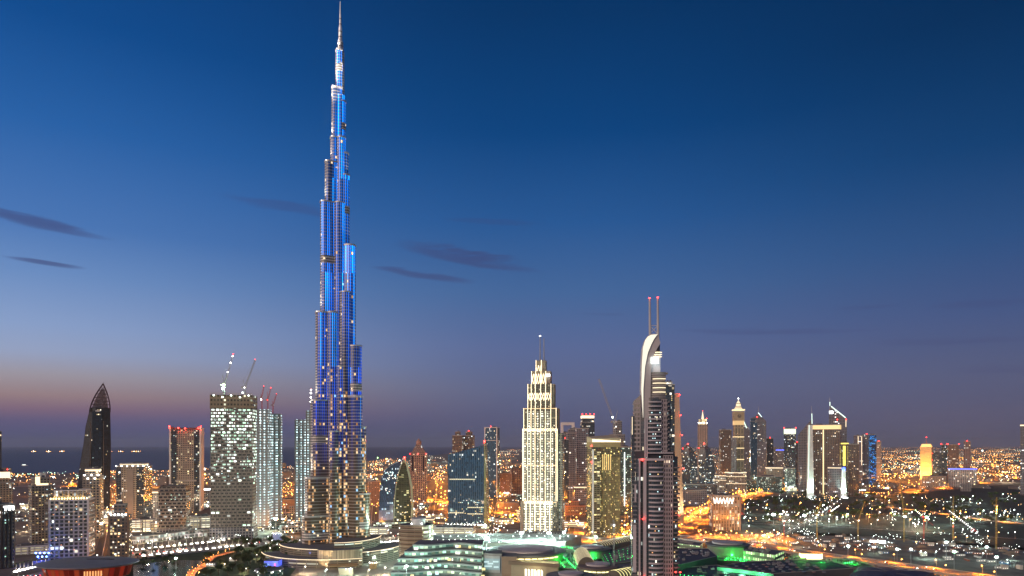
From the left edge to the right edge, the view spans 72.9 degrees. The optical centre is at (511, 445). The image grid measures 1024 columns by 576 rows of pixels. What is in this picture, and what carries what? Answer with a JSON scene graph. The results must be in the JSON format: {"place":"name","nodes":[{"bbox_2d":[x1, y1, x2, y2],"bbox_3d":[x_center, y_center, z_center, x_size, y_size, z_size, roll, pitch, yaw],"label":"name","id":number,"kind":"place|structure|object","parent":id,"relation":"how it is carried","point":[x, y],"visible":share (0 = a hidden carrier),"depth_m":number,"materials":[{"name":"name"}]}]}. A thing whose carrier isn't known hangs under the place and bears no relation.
{"place":"outdoors","nodes":[
{"label":"outdoors","id":0,"kind":"place"},
{"bbox_2d":[0,501,15,568],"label":"office tower","id":1,"kind":"structure","parent":0,"point":[7,534],"depth_m":931.20,"materials":[{"name":"glass"}]},
{"bbox_2d":[28,472,53,543],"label":"apartment tower","id":2,"kind":"structure","parent":0,"point":[40,491],"depth_m":1160.85,"materials":[{"name":"concrete"}]},
{"bbox_2d":[95,488,115,555],"bbox_3d":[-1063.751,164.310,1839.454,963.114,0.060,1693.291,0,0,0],"label":"street","id":3,"kind":"structure","parent":0,"point":[102,548],"depth_m":1160.71,"materials":[{"name":"asphalt"}]},
{"bbox_2d":[28,539,301,575],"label":"pavement","id":4,"kind":"structure","parent":0,"point":[176,553],"depth_m":1087.28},
{"bbox_2d":[133,560,212,575],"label":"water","id":5,"kind":"structure","parent":0,"point":[178,568],"depth_m":927.70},
{"bbox_2d":[169,426,203,510],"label":"office tower","id":6,"kind":"structure","parent":0,"point":[186,456],"depth_m":1731.77,"materials":[{"name":"concrete"}]},
{"bbox_2d":[124,546,295,575],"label":"lawn","id":7,"kind":"structure","parent":0,"point":[253,565],"depth_m":984.08,"materials":[{"name":"green plant"}]},
{"bbox_2d":[2,447,521,473],"bbox_3d":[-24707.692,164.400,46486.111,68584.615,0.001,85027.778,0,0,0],"label":"sea","id":8,"kind":"structure","parent":0,"point":[55,460],"depth_m":10207.99,"materials":[{"name":"blue liquid"}]},
{"bbox_2d":[429,480,438,521],"bbox_3d":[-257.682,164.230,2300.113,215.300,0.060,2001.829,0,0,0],"label":"street","id":9,"kind":"structure","parent":0,"point":[434,506],"depth_m":2064.43,"materials":[{"name":"asphalt"}]},
{"bbox_2d":[299,525,598,575],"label":"plaza","id":10,"kind":"structure","parent":0,"point":[380,570],"depth_m":928.32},
{"bbox_2d":[452,431,462,453],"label":"apartment tower","id":11,"kind":"structure","parent":0,"point":[457,441],"depth_m":2235.76,"materials":[{"name":"concrete"}]},
{"bbox_2d":[488,497,500,533],"bbox_3d":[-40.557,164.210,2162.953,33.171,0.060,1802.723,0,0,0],"label":"building","id":12,"kind":"structure","parent":0,"point":[494,514],"depth_m":1622.91,"materials":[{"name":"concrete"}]},
{"bbox_2d":[414,499,586,534],"bbox_3d":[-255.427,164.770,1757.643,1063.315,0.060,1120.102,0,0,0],"label":"highway","id":13,"kind":"structure","parent":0,"point":[578,530],"depth_m":1753.38,"materials":[{"name":"asphalt"}]},
{"bbox_2d":[0,447,1019,575],"bbox_3d":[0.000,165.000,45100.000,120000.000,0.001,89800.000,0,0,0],"label":"ground","id":14,"kind":"structure","parent":0,"point":[376,471],"depth_m":3163.18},
{"bbox_2d":[0,469,12,502],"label":"apartment tower","id":15,"kind":"structure","parent":14,"relation":"on","point":[6,489],"depth_m":1495.76,"materials":[{"name":"concrete"}]},
{"bbox_2d":[15,543,47,554],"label":"car park block","id":16,"kind":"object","parent":14,"relation":"on","point":[27,548],"visible":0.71,"depth_m":1052.71,"materials":[{"name":"white paint"}]},
{"bbox_2d":[48,487,94,559],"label":"apartment tower","id":17,"kind":"structure","parent":14,"relation":"on","point":[71,521],"depth_m":990.11,"materials":[{"name":"white paint"}]},
{"bbox_2d":[34,556,139,575],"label":"opera house","id":18,"kind":"structure","parent":14,"relation":"on","point":[98,566],"depth_m":859.12,"materials":[{"name":"red glass"}]},
{"bbox_2d":[82,466,103,538],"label":"apartment tower","id":19,"kind":"structure","parent":14,"relation":"on","point":[93,479],"depth_m":1222.40,"materials":[{"name":"concrete"}]},
{"bbox_2d":[78,383,110,509],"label":"office tower","id":20,"kind":"structure","parent":14,"relation":"on","point":[96,450],"depth_m":1731.68,"materials":[{"name":"grey glass"}]},
{"bbox_2d":[108,501,131,556],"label":"apartment tower","id":21,"kind":"structure","parent":14,"relation":"on","point":[120,531],"depth_m":976.75,"materials":[{"name":"concrete"}]},
{"bbox_2d":[116,462,151,518],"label":"office tower","id":22,"kind":"structure","parent":14,"relation":"on","point":[134,485],"depth_m":1478.00,"materials":[{"name":"beige glass"}]},
{"bbox_2d":[132,517,156,531],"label":"car park block","id":23,"kind":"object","parent":14,"relation":"on","point":[141,524],"visible":0.79,"depth_m":1320.58,"materials":[{"name":"white paint"}]},
{"bbox_2d":[132,534,159,543],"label":"shop arcade","id":24,"kind":"object","parent":14,"relation":"on","point":[142,538],"visible":0.81,"depth_m":1168.83,"materials":[{"name":"white paint"}]},
{"bbox_2d":[154,530,191,541],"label":"shop arcade","id":25,"kind":"object","parent":14,"relation":"on","point":[173,535],"visible":0.83,"depth_m":1211.88,"materials":[{"name":"white paint"}]},
{"bbox_2d":[156,477,191,532],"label":"hotel","id":26,"kind":"structure","parent":14,"relation":"on","point":[173,507],"depth_m":1240.12,"materials":[{"name":"brown stone"}]},
{"bbox_2d":[190,514,209,528],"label":"car park block","id":27,"kind":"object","parent":14,"relation":"on","point":[197,521],"visible":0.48,"depth_m":1321.14,"materials":[{"name":"white paint"}]},
{"bbox_2d":[34,536,398,575],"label":"boulevard","id":28,"kind":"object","parent":14,"relation":"on","point":[197,548],"visible":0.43,"depth_m":1118.39,"materials":[{"name":"asphalt"}]},
{"bbox_2d":[209,393,257,540],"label":"unfinished tower","id":29,"kind":"structure","parent":14,"relation":"on","point":[233,466],"depth_m":1210.06,"materials":[{"name":"concrete"}]},
{"bbox_2d":[257,409,271,526],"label":"unfinished tower","id":30,"kind":"structure","parent":14,"relation":"on","point":[264,465],"depth_m":1407.59,"materials":[{"name":"concrete"}]},
{"bbox_2d":[271,414,281,518],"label":"unfinished tower","id":31,"kind":"structure","parent":14,"relation":"on","point":[276,466],"depth_m":1440.89,"materials":[{"name":"concrete"}]},
{"bbox_2d":[295,420,305,521],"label":"unfinished tower","id":32,"kind":"structure","parent":14,"relation":"on","point":[300,450],"depth_m":1489.01,"materials":[{"name":"concrete"}]},
{"bbox_2d":[306,410,310,476],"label":"unfinished tower","id":33,"kind":"structure","parent":14,"relation":"on","point":[308,443],"depth_m":1472.16,"materials":[{"name":"concrete"}]},
{"bbox_2d":[262,1,398,570],"bbox_3d":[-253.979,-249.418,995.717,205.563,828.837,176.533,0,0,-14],"label":"skyscraper","id":34,"kind":"structure","parent":14,"relation":"on","point":[336,526],"depth_m":1016.16,"materials":[{"name":"glass"}]},
{"bbox_2d":[368,479,379,505],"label":"apartment block","id":35,"kind":"structure","parent":14,"relation":"on","point":[374,487],"depth_m":1889.78,"materials":[{"name":"concrete"}]},
{"bbox_2d":[373,457,413,528],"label":"office tower","id":36,"kind":"structure","parent":14,"relation":"on","point":[402,501],"depth_m":1382.35,"materials":[{"name":"grey glass"}]},
{"bbox_2d":[399,517,432,556],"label":"hotel building","id":37,"kind":"structure","parent":14,"relation":"on","point":[416,529],"depth_m":938.81,"materials":[{"name":"beige concrete"}]},
{"bbox_2d":[410,439,426,501],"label":"apartment tower","id":38,"kind":"structure","parent":14,"relation":"on","point":[418,464],"depth_m":2031.65,"materials":[{"name":"brown stone"}]},
{"bbox_2d":[391,540,484,575],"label":"mall terraces","id":39,"kind":"object","parent":14,"relation":"on","point":[442,558],"visible":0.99,"depth_m":849.19,"materials":[{"name":"teal glass"}]},
{"bbox_2d":[433,524,475,533],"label":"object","id":40,"kind":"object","parent":14,"relation":"on","point":[452,529],"visible":0.66,"depth_m":1238.65,"materials":[{"name":"white paint"}]},
{"bbox_2d":[446,440,490,528],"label":"office tower","id":41,"kind":"structure","parent":14,"relation":"on","point":[468,493],"depth_m":1383.56,"materials":[{"name":"blue glass"}]},
{"bbox_2d":[484,426,499,497],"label":"office tower","id":42,"kind":"structure","parent":14,"relation":"on","point":[492,437],"depth_m":2183.14,"materials":[{"name":"grey glass"}]},
{"bbox_2d":[483,550,516,575],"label":"mall facade","id":43,"kind":"structure","parent":14,"relation":"on","point":[495,562],"depth_m":841.78,"materials":[{"name":"grey"}]},
{"bbox_2d":[500,471,510,493],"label":"apartment block","id":44,"kind":"structure","parent":14,"relation":"on","point":[505,482],"depth_m":2235.97,"materials":[{"name":"concrete"}]},
{"bbox_2d":[433,533,580,550],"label":"mall wing","id":45,"kind":"structure","parent":14,"relation":"on","point":[498,539],"depth_m":1091.82,"materials":[{"name":"concrete"}]},
{"bbox_2d":[497,501,518,510],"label":"office block","id":46,"kind":"structure","parent":14,"relation":"on","point":[508,505],"depth_m":1736.83,"materials":[{"name":"stone"}]},
{"bbox_2d":[510,466,521,494],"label":"apartment block","id":47,"kind":"structure","parent":14,"relation":"on","point":[516,479],"depth_m":2284.82,"materials":[{"name":"concrete"}]},
{"bbox_2d":[485,544,565,562],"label":"mall rotunda","id":48,"kind":"structure","parent":14,"relation":"on","point":[537,552],"depth_m":878.66,"materials":[{"name":"grey"}]},
{"bbox_2d":[508,560,559,575],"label":"mall entrance","id":49,"kind":"object","parent":14,"relation":"on","point":[532,568],"visible":1,"depth_m":821.85,"materials":[{"name":"grey"}]},
{"bbox_2d":[516,336,567,533],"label":"hotel tower","id":50,"kind":"structure","parent":14,"relation":"on","point":[542,506],"depth_m":1271.82,"materials":[{"name":"beige concrete"}]},
{"bbox_2d":[564,438,568,501],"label":"apartment tower","id":51,"kind":"structure","parent":14,"relation":"on","point":[566,470],"depth_m":1893.15,"materials":[{"name":"brown glass"}]},
{"bbox_2d":[559,552,575,570],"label":"mall wing","id":52,"kind":"structure","parent":14,"relation":"on","point":[567,563],"depth_m":866.91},
{"bbox_2d":[566,427,574,500],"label":"apartment tower","id":53,"kind":"structure","parent":14,"relation":"on","point":[570,435],"depth_m":2036.66,"materials":[{"name":"brown glass"}]},
{"bbox_2d":[546,570,594,575],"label":"round hall","id":54,"kind":"structure","parent":14,"relation":"on","point":[569,573],"depth_m":736.66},
{"bbox_2d":[564,500,585,516],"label":"building","id":55,"kind":"structure","parent":14,"relation":"on","point":[574,508],"depth_m":1608.64,"materials":[{"name":"concrete"}]},
{"bbox_2d":[574,484,586,508],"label":"office block","id":56,"kind":"structure","parent":14,"relation":"on","point":[580,493],"depth_m":1789.63,"materials":[{"name":"brown glass"}]},
{"bbox_2d":[573,547,593,570],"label":"ribbed vault","id":57,"kind":"object","parent":14,"relation":"on","point":[581,555],"visible":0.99,"depth_m":829.80,"materials":[{"name":"grey"}]},
{"bbox_2d":[573,544,610,558],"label":"round hall","id":58,"kind":"structure","parent":14,"relation":"on","point":[595,550],"depth_m":912.21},
{"bbox_2d":[578,561,617,574],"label":"round hall","id":59,"kind":"structure","parent":14,"relation":"on","point":[599,567],"depth_m":789.19,"materials":[{"name":"grey"}]},
{"bbox_2d":[584,435,623,536],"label":"hotel tower","id":60,"kind":"structure","parent":14,"relation":"on","point":[603,483],"depth_m":1258.13,"materials":[{"name":"stone"}]},
{"bbox_2d":[592,535,630,550],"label":"ribbed vault","id":61,"kind":"object","parent":14,"relation":"on","point":[622,542],"visible":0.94,"depth_m":984.64,"materials":[{"name":"grey"}]},
{"bbox_2d":[601,545,630,563],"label":"mall wing","id":62,"kind":"structure","parent":14,"relation":"on","point":[623,555],"depth_m":891.88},
{"bbox_2d":[620,445,630,514],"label":"office tower","id":63,"kind":"structure","parent":14,"relation":"on","point":[625,477],"depth_m":1640.80,"materials":[{"name":"grey glass"}]},
{"bbox_2d":[666,380,674,450],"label":"apartment tower","id":64,"kind":"structure","parent":14,"relation":"on","point":[670,391],"depth_m":1243.02,"materials":[{"name":"brown glass"}]},
{"bbox_2d":[675,393,683,524],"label":"office tower","id":65,"kind":"structure","parent":14,"relation":"on","point":[678,444],"depth_m":1440.73,"materials":[{"name":"stone"}]},
{"bbox_2d":[590,486,784,540],"bbox_3d":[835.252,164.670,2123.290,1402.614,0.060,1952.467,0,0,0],"label":"highway","id":66,"kind":"structure","parent":14,"relation":"on","point":[695,521],"depth_m":1627.45,"materials":[{"name":"asphalt"}]},
{"bbox_2d":[683,488,706,505],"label":"office block","id":67,"kind":"structure","parent":14,"relation":"on","point":[695,497],"depth_m":1883.27,"materials":[{"name":"grey glass"}]},
{"bbox_2d":[678,547,716,569],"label":"mall wing","id":68,"kind":"structure","parent":14,"relation":"on","point":[690,557],"depth_m":849.53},
{"bbox_2d":[683,483,716,495],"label":"office block","id":69,"kind":"structure","parent":14,"relation":"on","point":[710,488],"depth_m":2277.32,"materials":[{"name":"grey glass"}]},
{"bbox_2d":[698,410,707,460],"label":"hotel tower","id":70,"kind":"structure","parent":14,"relation":"on","point":[702,431],"depth_m":2985.06,"materials":[{"name":"grey"}]},
{"bbox_2d":[698,443,714,483],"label":"office tower","id":71,"kind":"structure","parent":14,"relation":"on","point":[706,470],"depth_m":2590.58,"materials":[{"name":"grey glass"}]},
{"bbox_2d":[709,493,740,529],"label":"hotel","id":72,"kind":"structure","parent":14,"relation":"on","point":[724,516],"depth_m":1346.81,"materials":[{"name":"concrete"}]},
{"bbox_2d":[678,565,772,575],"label":"mall wing","id":73,"kind":"structure","parent":14,"relation":"on","point":[712,570],"depth_m":776.52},
{"bbox_2d":[719,429,731,474],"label":"apartment tower","id":74,"kind":"structure","parent":14,"relation":"on","point":[725,436],"depth_m":2882.72,"materials":[{"name":"concrete"}]},
{"bbox_2d":[705,540,749,557],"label":"round hall","id":75,"kind":"structure","parent":14,"relation":"on","point":[728,548],"depth_m":932.22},
{"bbox_2d":[724,471,746,492],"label":"hotel","id":76,"kind":"structure","parent":14,"relation":"on","point":[736,481],"depth_m":2399.50,"materials":[{"name":"grey"}]},
{"bbox_2d":[732,398,744,471],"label":"clock tower","id":77,"kind":"structure","parent":14,"relation":"on","point":[738,419],"depth_m":2683.45,"materials":[{"name":"beige metal"}]},
{"bbox_2d":[695,534,789,542],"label":"orange lit lot","id":78,"kind":"structure","parent":14,"relation":"on","point":[723,536],"depth_m":1253.18,"materials":[{"name":"asphalt"}]},
{"bbox_2d":[750,417,756,479],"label":"office tower","id":79,"kind":"structure","parent":14,"relation":"on","point":[753,448],"depth_m":2790.33,"materials":[{"name":"blue glass"}]},
{"bbox_2d":[755,406,765,475],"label":"office tower","id":80,"kind":"structure","parent":14,"relation":"on","point":[761,443],"depth_m":2782.55,"materials":[{"name":"grey glass"}]},
{"bbox_2d":[743,547,783,560],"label":"mall hall","id":81,"kind":"structure","parent":14,"relation":"on","point":[755,554],"depth_m":901.01,"materials":[{"name":"glass"}]},
{"bbox_2d":[756,475,781,492],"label":"office block","id":82,"kind":"structure","parent":14,"relation":"on","point":[768,483],"depth_m":2431.42,"materials":[{"name":"grey glass"}]},
{"bbox_2d":[784,427,795,487],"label":"office tower","id":83,"kind":"structure","parent":14,"relation":"on","point":[790,447],"depth_m":2684.81,"materials":[{"name":"grey glass"}]},
{"bbox_2d":[784,467,795,486],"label":"office tower","id":84,"kind":"structure","parent":14,"relation":"on","point":[790,476],"depth_m":2585.12,"materials":[{"name":"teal glass"}]},
{"bbox_2d":[798,406,811,494],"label":"office tower","id":85,"kind":"structure","parent":14,"relation":"on","point":[802,459],"depth_m":2316.57,"materials":[{"name":"grey glass"}]},
{"bbox_2d":[806,425,814,497],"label":"light fin","id":86,"kind":"object","parent":14,"relation":"on","point":[810,484],"visible":0.93,"depth_m":2187.00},
{"bbox_2d":[813,424,840,496],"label":"office tower","id":87,"kind":"structure","parent":14,"relation":"on","point":[826,446],"depth_m":2232.34,"materials":[{"name":"glass"}]},
{"bbox_2d":[828,466,841,497],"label":"office block","id":88,"kind":"structure","parent":14,"relation":"on","point":[834,479],"depth_m":2187.58,"materials":[{"name":"grey glass"}]},
{"bbox_2d":[829,397,846,441],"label":"office tower","id":89,"kind":"structure","parent":14,"relation":"on","point":[836,416],"depth_m":2377.79,"materials":[{"name":"grey glass"}]},
{"bbox_2d":[806,558,873,571],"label":"mall wing","id":90,"kind":"structure","parent":14,"relation":"on","point":[854,564],"depth_m":855.48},
{"bbox_2d":[853,435,862,483],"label":"office tower","id":91,"kind":"structure","parent":14,"relation":"on","point":[857,439],"depth_m":2885.35,"materials":[{"name":"brown glass"}]},
{"bbox_2d":[862,433,868,483],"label":"office tower","id":92,"kind":"structure","parent":14,"relation":"on","point":[866,458],"depth_m":2939.42,"materials":[{"name":"concrete"}]},
{"bbox_2d":[849,566,935,575],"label":"shell roof","id":93,"kind":"structure","parent":14,"relation":"on","point":[875,571],"depth_m":748.26,"materials":[{"name":"metal"}]},
{"bbox_2d":[922,475,946,487],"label":"exhibition hall","id":94,"kind":"structure","parent":14,"relation":"on","point":[934,481],"depth_m":2680.57,"materials":[{"name":"concrete"}]},
{"bbox_2d":[948,444,958,467],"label":"apartment tower","id":95,"kind":"structure","parent":14,"relation":"on","point":[953,455],"depth_m":3184.96,"materials":[{"name":"concrete"}]},
{"bbox_2d":[948,467,976,486],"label":"office block","id":96,"kind":"structure","parent":14,"relation":"on","point":[957,476],"depth_m":2731.24,"materials":[{"name":"concrete"}]},
{"bbox_2d":[1020,424,1023,494],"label":"apartment tower","id":97,"kind":"structure","parent":14,"relation":"on","point":[1021,459],"depth_m":2296.04,"materials":[{"name":"brown glass"}]},
{"bbox_2d":[0,0,1023,446],"label":"sky","id":98,"kind":"structure","parent":0,"point":[817,200],"materials":[{"name":"blue"}]},
{"bbox_2d":[575,427,588,485],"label":"apartment tower","id":99,"kind":"structure","parent":0,"point":[581,434],"depth_m":1938.09,"materials":[{"name":"brown glass"}]},
{"bbox_2d":[580,414,594,435],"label":"office tower","id":100,"kind":"structure","parent":0,"point":[587,420],"depth_m":2085.28,"materials":[{"name":"black glass"}]},
{"bbox_2d":[631,297,680,575],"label":"residential tower","id":101,"kind":"structure","parent":0,"point":[654,506],"depth_m":639.96,"materials":[{"name":"grey glass"}]},
{"bbox_2d":[682,443,697,484],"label":"office tower","id":102,"kind":"structure","parent":0,"point":[689,470],"depth_m":2590.77,"materials":[{"name":"grey glass"}]},
{"bbox_2d":[678,522,778,542],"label":"car park","id":103,"kind":"structure","parent":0,"point":[748,528],"depth_m":1326.54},
{"bbox_2d":[731,437,736,471],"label":"office tower","id":104,"kind":"structure","parent":0,"point":[733,454],"depth_m":2643.03,"materials":[{"name":"concrete"}]},
{"bbox_2d":[744,421,749,478],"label":"office tower","id":105,"kind":"structure","parent":0,"point":[746,449],"depth_m":2936.38,"materials":[{"name":"grey glass"}]},
{"bbox_2d":[721,559,853,575],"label":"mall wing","id":106,"kind":"structure","parent":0,"point":[790,567],"depth_m":811.57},
{"bbox_2d":[763,498,842,542],"bbox_3d":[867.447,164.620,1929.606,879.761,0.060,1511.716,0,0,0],"label":"road","id":107,"kind":"structure","parent":0,"point":[804,522],"depth_m":1498.79,"materials":[{"name":"asphalt"}]},
{"bbox_2d":[678,535,997,575],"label":"road","id":108,"kind":"structure","parent":0,"point":[939,571],"depth_m":929.89,"materials":[{"name":"asphalt"}]},
{"bbox_2d":[847,443,858,496],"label":"apartment tower","id":109,"kind":"structure","parent":0,"point":[852,469],"depth_m":2238.84,"materials":[{"name":"concrete"}]},
{"bbox_2d":[683,512,1023,539],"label":"road","id":110,"kind":"structure","parent":0,"point":[882,529],"depth_m":1356.74,"materials":[{"name":"asphalt"}]},
{"bbox_2d":[869,434,875,484],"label":"office tower","id":111,"kind":"structure","parent":0,"point":[872,457],"depth_m":2891.01,"materials":[{"name":"glass"}]},
{"bbox_2d":[745,483,1023,549],"bbox_3d":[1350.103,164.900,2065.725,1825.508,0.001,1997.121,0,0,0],"label":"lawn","id":112,"kind":"structure","parent":0,"point":[942,523],"depth_m":1584.27,"materials":[{"name":"plant"}]},
{"bbox_2d":[759,533,1023,575],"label":"road","id":113,"kind":"structure","parent":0,"point":[957,562],"depth_m":1056.99,"materials":[{"name":"asphalt"}]},
{"bbox_2d":[920,437,932,483],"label":"office tower","id":114,"kind":"structure","parent":0,"point":[926,459],"depth_m":2937.36,"materials":[{"name":"gold metal"}]},
{"bbox_2d":[933,450,941,475],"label":"apartment tower","id":115,"kind":"structure","parent":0,"point":[937,462],"depth_m":2888.69,"materials":[{"name":"brown glass"}]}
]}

